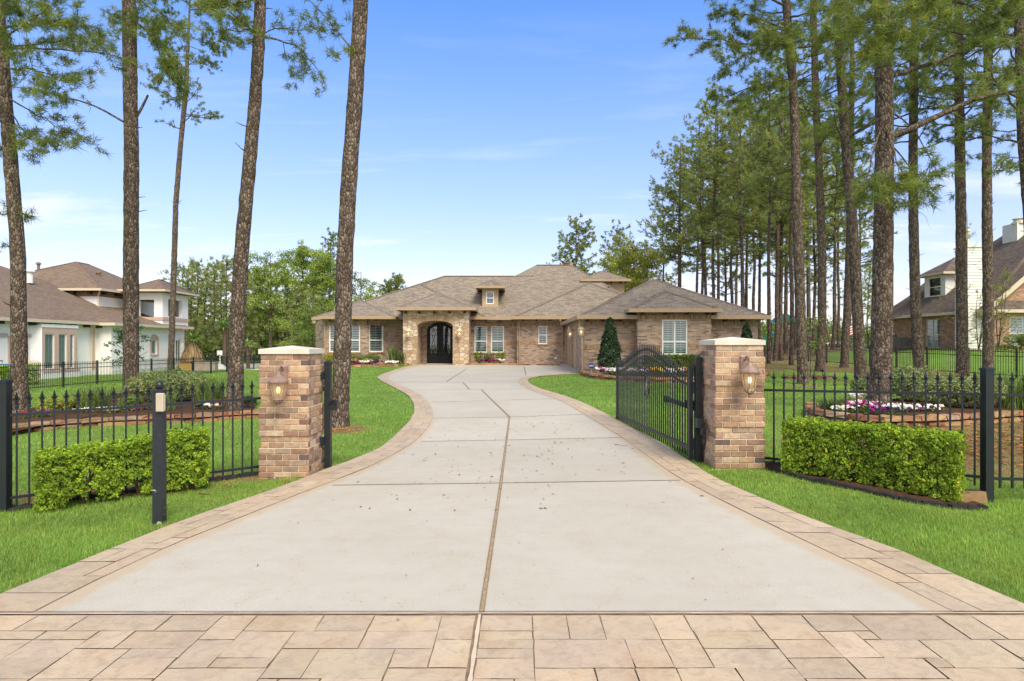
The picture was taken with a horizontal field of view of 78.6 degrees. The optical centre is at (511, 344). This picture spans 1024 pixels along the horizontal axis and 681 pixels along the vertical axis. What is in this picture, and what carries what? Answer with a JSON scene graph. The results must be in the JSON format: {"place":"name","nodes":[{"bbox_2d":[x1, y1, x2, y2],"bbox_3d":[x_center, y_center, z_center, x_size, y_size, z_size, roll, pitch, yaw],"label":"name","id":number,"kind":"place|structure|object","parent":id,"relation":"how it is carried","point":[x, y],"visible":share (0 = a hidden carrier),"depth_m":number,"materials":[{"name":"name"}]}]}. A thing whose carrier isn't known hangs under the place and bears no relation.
{"place":"outdoors","nodes":[
{"label":"outdoors","id":0,"kind":"place"},
{"bbox_2d":[34,363,952,612],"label":"driveway","id":1,"kind":"structure","parent":0,"point":[609,535],"depth_m":5.23,"materials":[{"name":"concrete"}]},
{"bbox_2d":[0,0,1022,344],"label":"sky","id":2,"kind":"structure","parent":0,"point":[487,125],"materials":[{"name":"blue"}]},
{"bbox_2d":[0,346,1023,613],"bbox_3d":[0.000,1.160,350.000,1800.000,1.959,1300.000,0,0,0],"label":"ground","id":3,"kind":"structure","parent":0,"point":[936,358],"depth_m":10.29,"materials":[{"name":"green plant"}]},
{"bbox_2d":[0,0,146,412],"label":"pine tree","id":4,"kind":"object","parent":3,"relation":"on","point":[12,144],"visible":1,"depth_m":14.41,"materials":[{"name":"green plant"}]},
{"bbox_2d":[12,0,205,396],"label":"pine tree","id":5,"kind":"object","parent":3,"relation":"on","point":[129,17],"visible":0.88,"depth_m":17.72,"materials":[{"name":"green plant"}]},
{"bbox_2d":[30,425,211,510],"bbox_3d":[-4.416,1.415,7.155,1.744,0.843,0.588,0,0,-34],"label":"boxwood hedge","id":6,"kind":"object","parent":3,"relation":"on","point":[183,444],"visible":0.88,"depth_m":6.97,"materials":[{"name":"green plant"}]},
{"bbox_2d":[101,325,150,368],"bbox_3d":[-20.356,0.595,32.968,2.200,3.394,1.752,0,0,-25],"label":"magnolia tree","id":7,"kind":"object","parent":3,"relation":"on","point":[119,332],"visible":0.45,"depth_m":32.85,"materials":[{"name":"green plant"}]},
{"bbox_2d":[0,261,259,378],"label":"stucco house","id":8,"kind":"structure","parent":3,"relation":"on","point":[74,311],"depth_m":43.14,"materials":[{"name":"white paint"}]},
{"bbox_2d":[45,334,53,368],"bbox_3d":[-27.700,0.385,37.264,0.220,2.330,0.986,0,0,0],"label":"window","id":9,"kind":"structure","parent":8,"relation":"in","point":[49,338],"depth_m":37.45,"materials":[{"name":"green glass"}]},
{"bbox_2d":[0,378,260,511],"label":"iron fence","id":10,"kind":"object","parent":3,"relation":"on","point":[6,415],"visible":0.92,"depth_m":7.11,"materials":[{"name":"black metal"}]},
{"bbox_2d":[0,355,260,388],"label":"iron fence","id":11,"kind":"object","parent":3,"relation":"on","point":[171,362],"visible":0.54,"depth_m":32.45,"materials":[{"name":"metal"}]},
{"bbox_2d":[8,472,256,512],"bbox_3d":[-4.397,1.767,7.484,2.556,0.202,0.225,0,0,-34],"label":"bed edging","id":12,"kind":"object","parent":3,"relation":"on","point":[214,479],"visible":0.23,"depth_m":7.37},
{"bbox_2d":[12,392,258,431],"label":"mulch","id":13,"kind":"object","parent":3,"relation":"on","point":[187,408],"visible":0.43,"depth_m":14.46,"materials":[{"name":"soil"}]},
{"bbox_2d":[182,375,221,404],"bbox_3d":[-7.913,1.181,16.289,1.404,0.822,1.561,0,0,0],"label":"grass clump","id":14,"kind":"object","parent":13,"relation":"on","point":[207,395],"visible":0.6,"depth_m":16.25,"materials":[{"name":"plant"}]},
{"bbox_2d":[12,410,259,433],"bbox_3d":[-8.205,1.641,13.377,5.187,0.246,1.232,0,0,-41],"label":"stone border","id":15,"kind":"object","parent":3,"relation":"on","point":[108,421],"visible":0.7,"depth_m":13.49,"materials":[{"name":"stone"}]},
{"bbox_2d":[151,381,167,525],"bbox_3d":[-3.360,1.132,5.975,0.138,1.571,0.130,0,0,0],"label":"keypad post","id":16,"kind":"object","parent":3,"relation":"on","point":[159,453],"visible":0.99,"depth_m":5.95,"materials":[{"name":"metal"}]},
{"bbox_2d":[123,366,213,399],"bbox_3d":[-9.309,1.120,16.965,2.266,1.095,1.695,0,0,0],"label":"variegated shrub","id":17,"kind":"object","parent":3,"relation":"on","point":[152,379],"visible":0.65,"depth_m":16.56,"materials":[{"name":"green plant"}]},
{"bbox_2d":[176,264,201,348],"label":"young pine","id":18,"kind":"object","parent":3,"relation":"on","point":[189,288],"visible":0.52,"depth_m":64.09,"materials":[{"name":"green plant"}]},
{"bbox_2d":[177,331,205,366],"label":"palm tree","id":19,"kind":"object","parent":3,"relation":"on","point":[191,349],"visible":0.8,"depth_m":49.61,"materials":[{"name":"beige plant"}]},
{"bbox_2d":[137,0,252,357],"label":"pine tree","id":20,"kind":"object","parent":3,"relation":"on","point":[214,47],"visible":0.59,"depth_m":43.00,"materials":[{"name":"green plant"}]},
{"bbox_2d":[184,256,218,349],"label":"young pine","id":21,"kind":"object","parent":3,"relation":"on","point":[197,267],"visible":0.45,"depth_m":66.03,"materials":[{"name":"green plant"}]},
{"bbox_2d":[193,260,230,355],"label":"young pine","id":22,"kind":"object","parent":3,"relation":"on","point":[211,322],"visible":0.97,"depth_m":62.87,"materials":[{"name":"green plant"}]},
{"bbox_2d":[0,364,431,612],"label":"driveway border","id":23,"kind":"object","parent":3,"relation":"on","point":[41,592],"visible":0.96,"depth_m":5.73,"materials":[{"name":"concrete"}]},
{"bbox_2d":[202,255,247,355],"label":"young pine","id":24,"kind":"object","parent":3,"relation":"on","point":[227,264],"visible":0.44,"depth_m":65.72,"materials":[{"name":"green plant"}]},
{"bbox_2d":[170,0,328,410],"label":"pine tree","id":25,"kind":"object","parent":3,"relation":"on","point":[236,350],"visible":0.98,"depth_m":15.38,"materials":[{"name":"brown plant"}]},
{"bbox_2d":[244,280,265,355],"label":"young pine","id":26,"kind":"object","parent":3,"relation":"on","point":[254,287],"visible":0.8,"depth_m":63.95,"materials":[{"name":"green plant"}]},
{"bbox_2d":[246,250,301,347],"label":"tulip tree","id":27,"kind":"object","parent":3,"relation":"on","point":[265,277],"visible":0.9,"depth_m":65.14,"materials":[{"name":"green plant"}]},
{"bbox_2d":[269,283,301,345],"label":"young pine","id":28,"kind":"object","parent":3,"relation":"on","point":[283,292],"visible":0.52,"depth_m":65.78,"materials":[{"name":"green plant"}]},
{"bbox_2d":[265,307,315,346],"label":"understory tree","id":29,"kind":"object","parent":3,"relation":"on","point":[283,328],"visible":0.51,"depth_m":59.80,"materials":[{"name":"green plant"}]},
{"bbox_2d":[258,346,323,478],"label":"gate pillar","id":30,"kind":"structure","parent":3,"relation":"on","point":[291,427],"depth_m":8.01,"materials":[{"name":"brick"}]},
{"bbox_2d":[267,365,288,406],"bbox_3d":[-2.920,0.515,7.845,0.237,0.530,0.306,0,0,0],"label":"wall lantern","id":31,"kind":"object","parent":30,"relation":"attached to","point":[278,382],"depth_m":7.76,"materials":[{"name":"beige metal"}]},
{"bbox_2d":[319,360,337,468],"bbox_3d":[-2.500,1.065,8.552,0.230,1.710,0.154,0,0,0],"label":"gate post","id":32,"kind":"object","parent":30,"relation":"attached to","point":[330,404],"visible":0.96,"depth_m":8.54,"materials":[{"name":"black metal"}]},
{"bbox_2d":[275,239,333,343],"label":"tulip tree","id":33,"kind":"object","parent":3,"relation":"on","point":[298,259],"visible":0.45,"depth_m":73.16,"materials":[{"name":"green plant"}]},
{"bbox_2d":[286,303,325,347],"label":"understory tree","id":34,"kind":"object","parent":3,"relation":"on","point":[307,334],"visible":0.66,"depth_m":56.61,"materials":[{"name":"green plant"}]},
{"bbox_2d":[184,295,427,360],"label":"woods","id":35,"kind":"object","parent":3,"relation":"on","point":[207,350],"depth_m":78.56,"materials":[{"name":"green plant"}]},
{"bbox_2d":[295,246,335,313],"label":"tulip tree","id":36,"kind":"object","parent":3,"relation":"on","point":[325,282],"visible":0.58,"depth_m":69.11,"materials":[{"name":"green plant"}]},
{"bbox_2d":[286,0,367,427],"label":"pine tree","id":37,"kind":"object","parent":3,"relation":"on","point":[356,51],"visible":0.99,"depth_m":12.89,"materials":[{"name":"brown plant"}]},
{"bbox_2d":[318,227,337,309],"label":"pine tree","id":38,"kind":"object","parent":3,"relation":"on","point":[331,245],"visible":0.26,"depth_m":75.51,"materials":[{"name":"green plant"}]},
{"bbox_2d":[0,610,1023,680],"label":"apron","id":39,"kind":"object","parent":3,"relation":"on","point":[619,646],"visible":1,"depth_m":3.47,"materials":[{"name":"beige stone"}]},
{"bbox_2d":[14,382,1022,499],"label":"pine straw","id":40,"kind":"object","parent":3,"relation":"on","point":[968,435],"visible":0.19,"depth_m":9.67,"materials":[{"name":"plant"}]},
{"bbox_2d":[311,262,771,373],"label":"brick house","id":41,"kind":"structure","parent":3,"relation":"on","point":[530,315],"depth_m":39.18,"materials":[{"name":"brown brick"}]},
{"bbox_2d":[327,326,360,352],"bbox_3d":[-10.345,-0.425,38.705,2.115,1.914,0.310,0,0,0],"label":"window","id":42,"kind":"structure","parent":41,"relation":"in","point":[355,339],"depth_m":38.73,"materials":[{"name":"white glass"}]},
{"bbox_2d":[368,326,384,352],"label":"window","id":43,"kind":"structure","parent":41,"relation":"in","point":[375,332],"depth_m":39.25,"materials":[{"name":"white glass"}]},
{"bbox_2d":[427,323,439,362],"bbox_3d":[-5.026,-0.120,40.166,0.828,2.640,0.468,0,0,0],"label":"front door","id":44,"kind":"structure","parent":41,"relation":"in","point":[433,331],"depth_m":40.00,"materials":[{"name":"metal"}]},
{"bbox_2d":[440,323,452,362],"bbox_3d":[-4.174,-0.120,40.166,0.828,2.640,0.468,0,0,0],"label":"front door","id":45,"kind":"structure","parent":41,"relation":"in","point":[446,331],"depth_m":40.00,"materials":[{"name":"metal"}]},
{"bbox_2d":[473,326,486,353],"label":"window","id":46,"kind":"structure","parent":41,"relation":"in","point":[480,331],"depth_m":40.16,"materials":[{"name":"white glass"}]},
{"bbox_2d":[490,326,503,353],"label":"window","id":47,"kind":"structure","parent":41,"relation":"in","point":[497,332],"depth_m":40.15,"materials":[{"name":"white glass"}]},
{"bbox_2d":[662,320,687,354],"bbox_3d":[7.531,-0.358,29.050,1.391,1.842,0.220,0,0,0],"label":"window","id":48,"kind":"structure","parent":41,"relation":"in","point":[674,332],"depth_m":29.02,"materials":[{"name":"white glass"}]},
{"bbox_2d":[546,213,599,274],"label":"pine tree","id":49,"kind":"object","parent":3,"relation":"on","point":[581,245],"visible":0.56,"depth_m":71.72,"materials":[{"name":"green plant"}]},
{"bbox_2d":[597,317,621,373],"bbox_3d":[4.403,0.073,28.000,1.266,2.679,1.222,0,0,0],"label":"cone tree","id":50,"kind":"object","parent":3,"relation":"on","point":[608,349],"visible":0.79,"depth_m":27.74,"materials":[{"name":"green plant"}]},
{"bbox_2d":[598,218,645,289],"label":"pine tree","id":51,"kind":"object","parent":3,"relation":"on","point":[619,242],"visible":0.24,"depth_m":77.82,"materials":[{"name":"green plant"}]},
{"bbox_2d":[597,233,673,291],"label":"sweetgum tree","id":52,"kind":"object","parent":3,"relation":"on","point":[636,255],"visible":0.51,"depth_m":62.74,"materials":[{"name":"green plant"}]},
{"bbox_2d":[596,373,693,379],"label":"mulch","id":53,"kind":"object","parent":3,"relation":"on","point":[648,375],"visible":0.14,"depth_m":26.81,"materials":[{"name":"soil"}]},
{"bbox_2d":[643,354,701,373],"bbox_3d":[7.502,0.901,28.344,3.113,1.073,0.824,0,0,0],"label":"hedge","id":54,"kind":"object","parent":53,"relation":"on","point":[683,357],"depth_m":28.09,"materials":[{"name":"green plant"}]},
{"bbox_2d":[636,191,683,283],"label":"grove pine","id":55,"kind":"object","parent":3,"relation":"on","point":[653,230],"visible":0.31,"depth_m":75.89,"materials":[{"name":"green plant"}]},
{"bbox_2d":[579,370,770,382],"bbox_3d":[7.855,1.302,26.549,9.168,0.306,5.256,0,0,-5],"label":"stone border","id":56,"kind":"object","parent":3,"relation":"on","point":[607,377],"visible":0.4,"depth_m":25.56,"materials":[{"name":"stone"}]},
{"bbox_2d":[652,162,706,284],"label":"grove pine","id":57,"kind":"object","parent":3,"relation":"on","point":[681,216],"visible":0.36,"depth_m":57.35,"materials":[{"name":"green plant"}]},
{"bbox_2d":[647,132,721,286],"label":"grove pine","id":58,"kind":"object","parent":3,"relation":"on","point":[657,188],"visible":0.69,"depth_m":55.32,"materials":[{"name":"green plant"}]},
{"bbox_2d":[667,113,733,294],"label":"grove pine","id":59,"kind":"object","parent":3,"relation":"on","point":[688,177],"visible":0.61,"depth_m":49.87,"materials":[{"name":"green plant"}]},
{"bbox_2d":[662,139,745,294],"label":"grove pine","id":60,"kind":"object","parent":3,"relation":"on","point":[693,253],"visible":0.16,"depth_m":58.06,"materials":[{"name":"green plant"}]},
{"bbox_2d":[682,100,746,299],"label":"grove pine","id":61,"kind":"object","parent":3,"relation":"on","point":[718,256],"visible":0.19,"depth_m":51.88,"materials":[{"name":"green plant"}]},
{"bbox_2d":[678,76,753,297],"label":"grove pine","id":62,"kind":"object","parent":3,"relation":"on","point":[722,137],"visible":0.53,"depth_m":46.76,"materials":[{"name":"green plant"}]},
{"bbox_2d":[694,165,754,301],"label":"grove pine","id":63,"kind":"object","parent":3,"relation":"on","point":[726,284],"visible":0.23,"depth_m":65.65,"materials":[{"name":"green plant"}]},
{"bbox_2d":[682,95,781,306],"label":"grove pine","id":64,"kind":"object","parent":3,"relation":"on","point":[725,183],"visible":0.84,"depth_m":44.80,"materials":[{"name":"green plant"}]},
{"bbox_2d":[700,337,765,469],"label":"gate pillar","id":65,"kind":"structure","parent":3,"relation":"on","point":[733,414],"depth_m":8.01,"materials":[{"name":"brick"}]},
{"bbox_2d":[693,356,705,462],"bbox_3d":[2.526,0.975,8.404,0.128,1.650,0.288,0,0,0],"label":"gate post","id":66,"kind":"object","parent":65,"relation":"attached to","point":[699,429],"visible":0.96,"depth_m":8.46,"materials":[{"name":"black metal"}]},
{"bbox_2d":[616,343,694,458],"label":"driveway gate","id":67,"kind":"structure","parent":66,"relation":"attached to","point":[688,403],"depth_m":10.19,"materials":[{"name":"black metal"}]},
{"bbox_2d":[739,355,760,396],"bbox_3d":[2.970,0.390,7.845,0.237,0.530,0.306,0,0,0],"label":"wall lantern","id":68,"kind":"object","parent":65,"relation":"attached to","point":[749,372],"depth_m":7.76,"materials":[{"name":"beige metal"}]},
{"bbox_2d":[706,97,763,303],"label":"grove pine","id":69,"kind":"object","parent":3,"relation":"on","point":[730,270],"visible":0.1,"depth_m":59.93,"materials":[{"name":"green plant"}]},
{"bbox_2d":[719,152,772,307],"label":"grove pine","id":70,"kind":"object","parent":3,"relation":"on","point":[747,261],"visible":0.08,"depth_m":69.63,"materials":[{"name":"green plant"}]},
{"bbox_2d":[720,97,778,309],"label":"grove pine","id":71,"kind":"object","parent":3,"relation":"on","point":[747,133],"visible":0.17,"depth_m":55.84,"materials":[{"name":"green plant"}]},
{"bbox_2d":[724,118,783,339],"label":"grove pine","id":72,"kind":"object","parent":3,"relation":"on","point":[759,296],"visible":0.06,"depth_m":61.91,"materials":[{"name":"green plant"}]},
{"bbox_2d":[661,0,858,384],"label":"pine tree","id":73,"kind":"object","parent":3,"relation":"on","point":[772,39],"visible":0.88,"depth_m":23.03,"materials":[{"name":"green plant"}]},
{"bbox_2d":[518,372,1023,611],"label":"driveway border","id":74,"kind":"object","parent":3,"relation":"on","point":[951,591],"visible":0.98,"depth_m":5.27,"materials":[{"name":"concrete"}]},
{"bbox_2d":[733,65,814,363],"bbox_3d":[16.499,-8.248,39.998,5.086,19.638,4.401,0,0,-7],"label":"grove pine","id":75,"kind":"object","parent":3,"relation":"on","point":[753,177],"visible":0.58,"depth_m":39.92,"materials":[{"name":"green plant"}]},
{"bbox_2d":[726,96,834,360],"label":"grove pine","id":76,"kind":"object","parent":3,"relation":"on","point":[777,276],"visible":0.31,"depth_m":44.37,"materials":[{"name":"green plant"}]},
{"bbox_2d":[741,91,828,358],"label":"grove pine","id":77,"kind":"object","parent":3,"relation":"on","point":[806,208],"visible":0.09,"depth_m":51.20,"materials":[{"name":"green plant"}]},
{"bbox_2d":[743,92,827,360],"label":"grove pine","id":78,"kind":"object","parent":3,"relation":"on","point":[782,262],"visible":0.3,"depth_m":45.80,"materials":[{"name":"green plant"}]},
{"bbox_2d":[743,103,841,352],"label":"grove pine","id":79,"kind":"object","parent":3,"relation":"on","point":[785,330],"visible":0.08,"depth_m":59.65,"materials":[{"name":"green plant"}]},
{"bbox_2d":[747,22,838,364],"bbox_3d":[17.073,-8.881,38.234,5.457,20.990,5.367,0,0,3],"label":"grove pine","id":80,"kind":"object","parent":3,"relation":"on","point":[790,263],"visible":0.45,"depth_m":37.91,"materials":[{"name":"green plant"}]},
{"bbox_2d":[760,98,844,353],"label":"grove pine","id":81,"kind":"object","parent":3,"relation":"on","point":[808,299],"visible":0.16,"depth_m":55.06,"materials":[{"name":"green plant"}]},
{"bbox_2d":[746,0,873,371],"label":"pine tree","id":82,"kind":"object","parent":3,"relation":"on","point":[818,166],"visible":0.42,"depth_m":31.34,"materials":[{"name":"green plant"}]},
{"bbox_2d":[783,146,845,347],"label":"grove pine","id":83,"kind":"object","parent":3,"relation":"on","point":[815,277],"visible":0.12,"depth_m":61.74,"materials":[{"name":"green plant"}]},
{"bbox_2d":[761,309,870,346],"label":"woods","id":84,"kind":"object","parent":3,"relation":"on","point":[763,331],"visible":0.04,"depth_m":109.32,"materials":[{"name":"green plant"}]},
{"bbox_2d":[810,137,863,347],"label":"grove pine","id":85,"kind":"object","parent":3,"relation":"on","point":[838,309],"visible":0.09,"depth_m":65.84,"materials":[{"name":"green plant"}]},
{"bbox_2d":[802,114,873,348],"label":"grove pine","id":86,"kind":"object","parent":3,"relation":"on","point":[836,250],"visible":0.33,"depth_m":57.86,"materials":[{"name":"green plant"}]},
{"bbox_2d":[764,0,942,381],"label":"pine tree","id":87,"kind":"object","parent":3,"relation":"on","point":[858,329],"visible":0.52,"depth_m":24.24,"materials":[{"name":"green plant"}]},
{"bbox_2d":[800,9,907,367],"bbox_3d":[18.806,-9.539,34.742,5.578,22.249,5.516,0,0,33],"label":"pine tree","id":88,"kind":"object","parent":3,"relation":"on","point":[844,351],"visible":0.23,"depth_m":34.85,"materials":[{"name":"green plant"}]},
{"bbox_2d":[829,152,897,273],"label":"grove pine","id":89,"kind":"object","parent":3,"relation":"on","point":[862,245],"visible":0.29,"depth_m":64.73,"materials":[{"name":"green plant"}]},
{"bbox_2d":[861,263,871,346],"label":"grove pine","id":90,"kind":"object","parent":3,"relation":"on","point":[869,306],"visible":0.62,"depth_m":79.85,"materials":[{"name":"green plant"}]},
{"bbox_2d":[764,460,983,504],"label":"mulch","id":91,"kind":"object","parent":3,"relation":"on","point":[777,465],"visible":0.34,"depth_m":6.98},
{"bbox_2d":[780,415,968,501],"bbox_3d":[4.131,1.288,7.249,1.891,0.836,0.629,0,0,40],"label":"boxwood hedge","id":92,"kind":"object","parent":3,"relation":"on","point":[801,448],"visible":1,"depth_m":7.02,"materials":[{"name":"green plant"}]},
{"bbox_2d":[764,467,987,510],"bbox_3d":[3.883,1.635,7.019,0.584,0.230,2.304,0,0,-45],"label":"bed edging","id":93,"kind":"object","parent":3,"relation":"on","point":[952,505],"visible":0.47,"depth_m":6.63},
{"bbox_2d":[763,344,1023,377],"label":"iron fence","id":94,"kind":"object","parent":3,"relation":"on","point":[896,348],"visible":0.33,"depth_m":30.64,"materials":[{"name":"metal"}]},
{"bbox_2d":[764,366,1023,502],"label":"iron fence","id":95,"kind":"object","parent":3,"relation":"on","point":[986,394],"visible":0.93,"depth_m":6.81,"materials":[{"name":"black metal"}]},
{"bbox_2d":[832,0,979,374],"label":"pine tree","id":96,"kind":"object","parent":3,"relation":"on","point":[916,335],"visible":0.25,"depth_m":28.82,"materials":[{"name":"green plant"}]},
{"bbox_2d":[800,0,1023,407],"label":"pine tree","id":97,"kind":"object","parent":3,"relation":"on","point":[880,49],"visible":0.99,"depth_m":13.80,"materials":[{"name":"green plant"}]},
{"bbox_2d":[805,402,1022,427],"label":"stone border","id":98,"kind":"object","parent":3,"relation":"on","point":[956,418],"visible":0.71,"depth_m":11.98,"materials":[{"name":"stone"}]},
{"bbox_2d":[892,364,943,400],"bbox_3d":[9.909,0.993,15.444,1.537,1.040,1.316,0,0,0],"label":"variegated shrub","id":99,"kind":"object","parent":3,"relation":"on","point":[909,371],"visible":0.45,"depth_m":15.31,"materials":[{"name":"green plant"}]},
{"bbox_2d":[818,398,1019,421],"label":"mulch","id":100,"kind":"object","parent":3,"relation":"on","point":[966,409],"visible":0.23,"depth_m":13.52,"materials":[{"name":"soil"}]},
{"bbox_2d":[994,371,1022,409],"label":"grass clump","id":101,"kind":"object","parent":100,"relation":"on","point":[1006,402],"visible":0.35,"depth_m":13.96,"materials":[{"name":"plant"}]},
{"bbox_2d":[894,0,1014,377],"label":"pine tree","id":102,"kind":"object","parent":3,"relation":"on","point":[961,292],"visible":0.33,"depth_m":27.14,"materials":[{"name":"green plant"}]},
{"bbox_2d":[893,218,1023,349],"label":"brick house","id":103,"kind":"structure","parent":3,"relation":"on","point":[1008,248],"depth_m":45.79,"materials":[{"name":"brown brick"}]},
{"bbox_2d":[926,319,939,347],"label":"window","id":104,"kind":"structure","parent":103,"relation":"in","point":[932,340],"depth_m":47.46,"materials":[{"name":"grey glass"}]},
{"bbox_2d":[904,0,1017,378],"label":"pine tree","id":105,"kind":"object","parent":3,"relation":"on","point":[988,318],"visible":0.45,"depth_m":26.07,"materials":[{"name":"green plant"}]},
{"bbox_2d":[915,373,1007,407],"bbox_3d":[10.046,1.084,14.052,2.035,0.907,1.262,0,0,0],"label":"variegated shrub","id":106,"kind":"object","parent":3,"relation":"on","point":[968,387],"visible":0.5,"depth_m":13.74,"materials":[{"name":"green plant"}]},
{"bbox_2d":[903,0,1023,227],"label":"pine tree","id":107,"kind":"object","parent":3,"relation":"on","point":[1018,48],"visible":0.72,"depth_m":19.50,"materials":[{"name":"green plant"}]},
{"bbox_2d":[968,268,1022,350],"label":"bare tree","id":108,"kind":"object","parent":3,"relation":"on","point":[1001,312],"visible":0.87,"depth_m":39.43,"materials":[{"name":"green plant"}]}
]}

